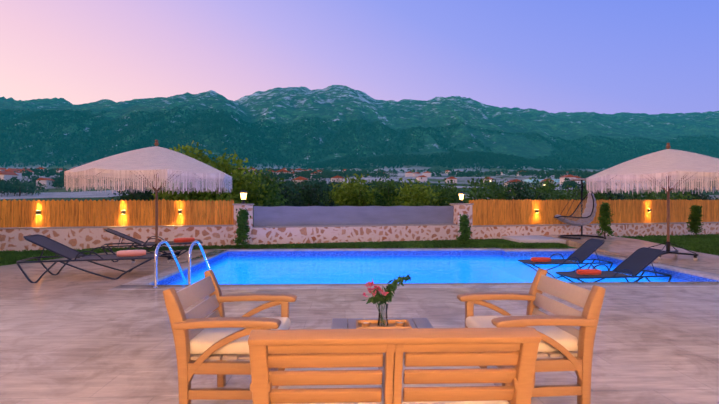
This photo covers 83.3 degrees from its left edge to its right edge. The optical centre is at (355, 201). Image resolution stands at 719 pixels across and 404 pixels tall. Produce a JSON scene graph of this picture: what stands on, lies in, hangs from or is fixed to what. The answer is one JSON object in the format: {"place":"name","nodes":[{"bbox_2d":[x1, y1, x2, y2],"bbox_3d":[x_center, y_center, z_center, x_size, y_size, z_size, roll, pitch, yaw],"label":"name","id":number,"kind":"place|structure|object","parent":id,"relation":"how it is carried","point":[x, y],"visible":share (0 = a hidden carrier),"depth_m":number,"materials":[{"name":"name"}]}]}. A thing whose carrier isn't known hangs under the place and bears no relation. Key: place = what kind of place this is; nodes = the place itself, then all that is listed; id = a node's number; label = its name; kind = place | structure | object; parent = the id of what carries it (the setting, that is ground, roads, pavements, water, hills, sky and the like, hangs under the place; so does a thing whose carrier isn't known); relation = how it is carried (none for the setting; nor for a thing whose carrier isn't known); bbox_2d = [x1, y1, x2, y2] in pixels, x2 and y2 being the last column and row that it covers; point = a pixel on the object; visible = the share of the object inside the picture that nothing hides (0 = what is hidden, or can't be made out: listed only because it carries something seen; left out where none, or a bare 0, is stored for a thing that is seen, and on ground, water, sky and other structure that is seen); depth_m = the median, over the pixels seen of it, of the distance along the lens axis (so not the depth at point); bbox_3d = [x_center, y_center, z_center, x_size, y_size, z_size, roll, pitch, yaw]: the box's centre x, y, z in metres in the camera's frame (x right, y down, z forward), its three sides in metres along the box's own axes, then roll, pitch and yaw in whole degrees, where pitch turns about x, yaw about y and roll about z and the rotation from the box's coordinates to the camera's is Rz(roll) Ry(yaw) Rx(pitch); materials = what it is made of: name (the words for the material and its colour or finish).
{"place":"outdoors","nodes":[
{"label":"outdoors","id":0,"kind":"place"},
{"bbox_2d":[0,249,718,403],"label":"patio","id":1,"kind":"structure","parent":0,"point":[70,335],"depth_m":3.86,"materials":[{"name":"stone"}]},
{"bbox_2d":[16,234,161,282],"bbox_3d":[-4.323,0.889,6.697,1.977,0.721,0.722,0,0,-15],"label":"lounger","id":2,"kind":"object","parent":1,"relation":"on","point":[58,248],"visible":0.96,"depth_m":6.54,"materials":[{"name":"grey"}]},
{"bbox_2d":[117,250,145,256],"bbox_3d":[-3.799,0.867,6.855,0.434,0.112,0.090,0,0,-23],"label":"lounger towel","id":3,"kind":"object","parent":2,"relation":"on","point":[124,253],"visible":1,"depth_m":6.82,"materials":[{"name":"red fabric"}]},
{"bbox_2d":[64,140,231,262],"bbox_3d":[-4.205,-0.041,8.542,2.928,2.554,2.928,0,0,-10],"label":"umbrella","id":4,"kind":"object","parent":1,"relation":"on","point":[156,164],"visible":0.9,"depth_m":7.74,"materials":[{"name":"white fabric"}]},
{"bbox_2d":[101,228,202,261],"bbox_3d":[-4.453,0.907,8.950,1.977,0.686,0.722,0,0,-24],"label":"lounger","id":5,"kind":"object","parent":1,"relation":"on","point":[129,238],"visible":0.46,"depth_m":8.82,"materials":[{"name":"grey"}]},
{"bbox_2d":[174,237,194,242],"bbox_3d":[-3.905,0.867,9.212,0.434,0.112,0.090,0,0,-32],"label":"lounger towel","id":6,"kind":"object","parent":5,"relation":"on","point":[183,240],"visible":1,"depth_m":9.17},
{"bbox_2d":[163,269,296,403],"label":"armchair","id":7,"kind":"object","parent":1,"relation":"on","point":[219,336],"visible":0.81,"depth_m":2.16,"materials":[{"name":"brown wood"}]},
{"bbox_2d":[331,318,433,365],"bbox_3d":[0.185,1.042,2.604,0.694,0.390,0.700,0,0,-2],"label":"coffee table","id":8,"kind":"object","parent":1,"relation":"on","point":[339,323],"visible":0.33,"depth_m":2.84,"materials":[{"name":"glass"}]},
{"bbox_2d":[356,287,411,328],"bbox_3d":[0.182,0.705,2.704,0.360,0.283,0.172,0,0,-2],"label":"flower vase","id":9,"kind":"object","parent":8,"relation":"on","point":[379,323],"visible":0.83,"depth_m":2.70,"materials":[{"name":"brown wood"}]},
{"bbox_2d":[363,279,388,296],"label":"flowers","id":10,"kind":"object","parent":9,"relation":"in","point":[370,284],"visible":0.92,"depth_m":2.69,"materials":[{"name":"plant"}]},
{"bbox_2d":[361,273,411,305],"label":"flower greens","id":11,"kind":"object","parent":9,"relation":"in","point":[393,287],"visible":0.92,"depth_m":2.69,"materials":[{"name":"green plant"}]},
{"bbox_2d":[248,327,540,403],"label":"bench","id":12,"kind":"object","parent":1,"relation":"on","point":[341,366],"visible":1,"depth_m":1.50,"materials":[{"name":"brown wood"}]},
{"bbox_2d":[152,251,718,284],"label":"pool shell","id":13,"kind":"object","parent":1,"relation":"in","point":[373,257],"visible":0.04,"depth_m":10.50},
{"bbox_2d":[109,247,718,289],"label":"pool coping","id":14,"kind":"object","parent":13,"relation":"on","point":[145,282],"visible":0.67,"depth_m":6.19,"materials":[{"name":"beige stone"}]},
{"bbox_2d":[153,240,210,287],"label":"pool handrails","id":15,"kind":"object","parent":14,"relation":"on","point":[176,260],"visible":0.73,"depth_m":5.91,"materials":[{"name":"silver metal"}]},
{"bbox_2d":[518,238,612,277],"bbox_3d":[4.802,1.279,9.325,1.998,0.842,0.779,0,0,-2],"label":"lounge chair","id":16,"kind":"object","parent":13,"relation":"on","point":[581,254],"visible":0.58,"depth_m":9.29,"materials":[{"name":"grey"}]},
{"bbox_2d":[531,257,550,261],"bbox_3d":[4.233,1.317,9.251,0.438,0.112,0.113,0,0,-2],"label":"lounger towel","id":17,"kind":"object","parent":16,"relation":"on","point":[540,259],"visible":1,"depth_m":9.22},
{"bbox_2d":[555,247,671,281],"bbox_3d":[4.871,1.294,7.698,2.010,0.810,0.817,0,0,-2],"label":"lounge chair","id":18,"kind":"object","parent":13,"relation":"on","point":[636,262],"visible":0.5,"depth_m":7.67,"materials":[{"name":"grey fabric"}]},
{"bbox_2d":[576,269,601,274],"bbox_3d":[4.384,1.317,7.608,0.436,0.112,0.102,0,0,-2],"label":"lounger towel","id":19,"kind":"object","parent":18,"relation":"on","point":[588,271],"visible":1,"depth_m":7.57,"materials":[{"name":"red fabric"}]},
{"bbox_2d":[457,268,604,403],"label":"armchair","id":20,"kind":"object","parent":1,"relation":"on","point":[560,334],"visible":0.71,"depth_m":2.22,"materials":[{"name":"brown wood"}]},
{"bbox_2d":[0,85,718,201],"bbox_3d":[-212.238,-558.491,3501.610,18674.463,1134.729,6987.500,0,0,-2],"label":"terrain","id":21,"kind":"structure","parent":0,"point":[292,105],"depth_m":2276.62,"materials":[{"name":"green plant"}]},
{"bbox_2d":[96,179,161,200],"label":"bush","id":22,"kind":"object","parent":21,"relation":"on","point":[145,196],"visible":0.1,"depth_m":18.82,"materials":[{"name":"green plant"}]},
{"bbox_2d":[147,140,226,215],"bbox_3d":[-6.778,-0.093,16.437,3.269,4.781,3.244,0,0,-2],"label":"tree","id":23,"kind":"object","parent":21,"relation":"on","point":[173,195],"depth_m":15.67,"materials":[{"name":"green plant"}]},
{"bbox_2d":[208,148,275,224],"bbox_3d":[-5.211,0.097,16.992,3.577,4.718,3.912,0,0,-2],"label":"tree","id":24,"kind":"object","parent":21,"relation":"on","point":[240,182],"depth_m":16.58,"materials":[{"name":"green plant"}]},
{"bbox_2d":[218,166,290,226],"bbox_3d":[-4.546,0.599,18.279,3.719,4.460,3.832,0,0,-2],"label":"tree","id":25,"kind":"object","parent":21,"relation":"on","point":[271,196],"depth_m":18.01,"materials":[{"name":"green plant"}]},
{"bbox_2d":[272,175,305,206],"bbox_3d":[-4.840,1.685,23.815,5.247,6.553,5.586,0,0,-2],"label":"tree","id":26,"kind":"object","parent":21,"relation":"on","point":[280,186],"visible":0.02,"depth_m":23.54,"materials":[{"name":"green plant"}]},
{"bbox_2d":[0,167,593,190],"bbox_3d":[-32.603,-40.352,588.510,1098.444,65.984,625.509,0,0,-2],"label":"village houses","id":27,"kind":"structure","parent":21,"relation":"on","point":[7,174],"depth_m":394.61,"materials":[{"name":"white"}]},
{"bbox_2d":[280,177,334,206],"bbox_3d":[-2.146,1.730,23.806,5.164,6.457,4.655,0,0,-2],"label":"bush","id":28,"kind":"object","parent":21,"relation":"on","point":[310,197],"depth_m":23.27,"materials":[{"name":"green plant"}]},
{"bbox_2d":[325,173,386,205],"bbox_3d":[0.113,1.625,23.924,3.918,6.665,4.038,0,0,-2],"label":"bush","id":29,"kind":"object","parent":21,"relation":"on","point":[347,196],"depth_m":23.41,"materials":[{"name":"green plant"}]},
{"bbox_2d":[0,167,714,196],"bbox_3d":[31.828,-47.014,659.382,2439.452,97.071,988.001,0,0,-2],"label":"valley trees","id":30,"kind":"object","parent":21,"relation":"on","point":[12,185],"materials":[{"name":"green plant"}]},
{"bbox_2d":[0,106,718,169],"bbox_3d":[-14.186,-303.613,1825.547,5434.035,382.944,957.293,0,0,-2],"label":"forest","id":31,"kind":"object","parent":21,"relation":"on","point":[507,161],"visible":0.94,"depth_m":1797.91,"materials":[{"name":"green plant"}]},
{"bbox_2d":[355,175,404,205],"bbox_3d":[1.378,1.835,25.178,4.470,7.131,3.958,0,0,-2],"label":"bush","id":32,"kind":"object","parent":21,"relation":"on","point":[382,188],"depth_m":24.59,"materials":[{"name":"green plant"}]},
{"bbox_2d":[383,170,453,205],"bbox_3d":[3.394,1.495,23.927,4.604,6.919,4.644,0,0,-2],"label":"bush","id":33,"kind":"object","parent":21,"relation":"on","point":[416,194],"visible":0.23,"depth_m":23.49,"materials":[{"name":"green plant"}]},
{"bbox_2d":[417,178,472,205],"bbox_3d":[5.295,1.955,25.050,4.377,6.877,4.862,0,0,-2],"label":"bush","id":34,"kind":"object","parent":21,"relation":"on","point":[448,192],"visible":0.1,"depth_m":24.51,"materials":[{"name":"green plant"}]},
{"bbox_2d":[455,173,519,202],"bbox_3d":[8.478,1.927,26.175,4.588,7.798,4.671,0,0,-2],"label":"bush","id":35,"kind":"object","parent":21,"relation":"on","point":[472,193],"visible":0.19,"depth_m":25.97,"materials":[{"name":"green plant"}]},
{"bbox_2d":[489,180,553,200],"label":"bush","id":36,"kind":"object","parent":21,"relation":"on","point":[518,190],"visible":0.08,"depth_m":25.89,"materials":[{"name":"green plant"}]},
{"bbox_2d":[510,173,580,200],"bbox_3d":[12.680,2.136,27.304,5.594,8.258,6.275,0,0,-2],"label":"bush","id":37,"kind":"object","parent":21,"relation":"on","point":[547,189],"visible":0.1,"depth_m":26.85,"materials":[{"name":"green plant"}]},
{"bbox_2d":[523,179,624,182],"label":"buildings","id":38,"kind":"structure","parent":21,"relation":"on","point":[530,181],"depth_m":400.54,"materials":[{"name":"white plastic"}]},
{"bbox_2d":[555,181,616,200],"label":"bush","id":39,"kind":"object","parent":21,"relation":"on","point":[596,195],"visible":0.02,"depth_m":26.79,"materials":[{"name":"green plant"}]},
{"bbox_2d":[573,170,636,199],"bbox_3d":[17.592,2.181,28.419,5.696,9.003,5.699,0,0,-2],"label":"bush","id":40,"kind":"object","parent":21,"relation":"on","point":[618,196],"visible":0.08,"depth_m":28.01,"materials":[{"name":"green plant"}]},
{"bbox_2d":[614,184,664,199],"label":"bush","id":41,"kind":"object","parent":21,"relation":"on","point":[639,196],"visible":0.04,"depth_m":28.25,"materials":[{"name":"green plant"}]},
{"bbox_2d":[641,180,702,199],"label":"bush","id":42,"kind":"object","parent":21,"relation":"on","point":[678,197],"depth_m":29.04,"materials":[{"name":"green plant"}]},
{"bbox_2d":[664,183,718,199],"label":"bush","id":43,"kind":"object","parent":21,"relation":"on","point":[701,196],"visible":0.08,"depth_m":30.11,"materials":[{"name":"green plant"}]},
{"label":"valley tree trunks","id":44,"kind":"object","parent":21,"relation":"on","visible":0},
{"bbox_2d":[118,191,703,204],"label":"valley trees","id":45,"kind":"object","parent":44,"relation":"on","point":[381,204],"depth_m":136.31,"materials":[{"name":"green plant"}]},
{"bbox_2d":[0,233,718,265],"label":"lawn","id":46,"kind":"structure","parent":0,"point":[706,243],"depth_m":11.06,"materials":[{"name":"green plant"}]},
{"bbox_2d":[232,208,250,248],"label":"cypress shrub","id":47,"kind":"object","parent":46,"relation":"on","point":[242,230],"depth_m":10.67,"materials":[{"name":"green plant"}]},
{"bbox_2d":[0,205,718,251],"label":"boundary wall","id":48,"kind":"structure","parent":46,"relation":"on","point":[72,238],"depth_m":11.51,"materials":[{"name":"stone"}]},
{"bbox_2d":[0,199,233,227],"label":"fence","id":49,"kind":"object","parent":48,"relation":"on","point":[57,213],"visible":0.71,"depth_m":10.57,"materials":[{"name":"brown wood"}]},
{"bbox_2d":[36,209,650,214],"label":"wall lights","id":50,"kind":"object","parent":49,"relation":"attached to","point":[38,212],"visible":0.96,"depth_m":10.61,"materials":[{"name":"yellow"}]},
{"bbox_2d":[0,203,718,228],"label":"wall cap","id":51,"kind":"object","parent":48,"relation":"on","point":[327,225],"visible":0.75,"depth_m":11.71,"materials":[{"name":"beige stone"}]},
{"bbox_2d":[239,190,247,203],"bbox_3d":[-3.134,-0.151,11.294,0.225,0.395,0.225,0,0,-2],"label":"post lantern","id":52,"kind":"object","parent":51,"relation":"on","point":[243,194],"visible":1,"depth_m":11.24,"materials":[{"name":"grey glass"}]},
{"bbox_2d":[253,205,453,225],"bbox_3d":[0.108,0.390,12.076,6.230,0.584,0.054,0,0,-13],"label":"wall panel","id":53,"kind":"object","parent":51,"relation":"on","point":[291,215],"visible":1,"depth_m":12.01,"materials":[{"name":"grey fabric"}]},
{"bbox_2d":[458,191,464,202],"bbox_3d":[3.355,-0.151,12.838,0.225,0.395,0.225,0,0,-2],"label":"post lantern","id":54,"kind":"object","parent":51,"relation":"on","point":[461,195],"visible":1,"depth_m":12.78,"materials":[{"name":"grey glass"}]},
{"bbox_2d":[469,199,718,224],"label":"fence","id":55,"kind":"object","parent":51,"relation":"on","point":[502,212],"visible":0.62,"depth_m":13.88,"materials":[{"name":"brown wood"}]},
{"bbox_2d":[456,214,472,244],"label":"cypress shrub","id":56,"kind":"object","parent":46,"relation":"on","point":[464,230],"depth_m":11.24,"materials":[{"name":"green plant"}]},
{"bbox_2d":[502,235,565,243],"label":"paved path","id":57,"kind":"structure","parent":46,"relation":"on","point":[533,238],"depth_m":11.84,"materials":[{"name":"white stone"}]},
{"bbox_2d":[541,234,718,273],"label":"patio","id":58,"kind":"structure","parent":46,"relation":"on","point":[628,247],"depth_m":9.95,"materials":[{"name":"stone"}]},
{"bbox_2d":[554,178,605,238],"bbox_3d":[6.715,0.186,12.284,1.538,1.799,1.153,0,0,-2],"label":"hanging swing","id":59,"kind":"object","parent":58,"relation":"on","point":[587,216],"visible":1,"depth_m":12.19,"materials":[{"name":"black metal"}]},
{"bbox_2d":[596,202,613,236],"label":"cypress shrub","id":60,"kind":"object","parent":58,"relation":"on","point":[604,212],"depth_m":12.50,"materials":[{"name":"green plant"}]},
{"bbox_2d":[586,143,718,259],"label":"umbrella","id":61,"kind":"object","parent":58,"relation":"on","point":[668,164],"visible":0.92,"depth_m":8.46,"materials":[{"name":"white fabric"}]},
{"bbox_2d":[686,205,704,238],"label":"cypress shrub","id":62,"kind":"object","parent":46,"relation":"on","point":[695,215],"depth_m":13.45,"materials":[{"name":"green plant"}]},
{"bbox_2d":[0,0,718,114],"label":"sky","id":63,"kind":"structure","parent":0,"point":[649,57],"materials":[{"name":"purple"}]},
{"bbox_2d":[171,255,688,284],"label":"pool water","id":64,"kind":"structure","parent":0,"point":[399,267],"depth_m":8.55,"materials":[{"name":"blue liquid"}]}
]}

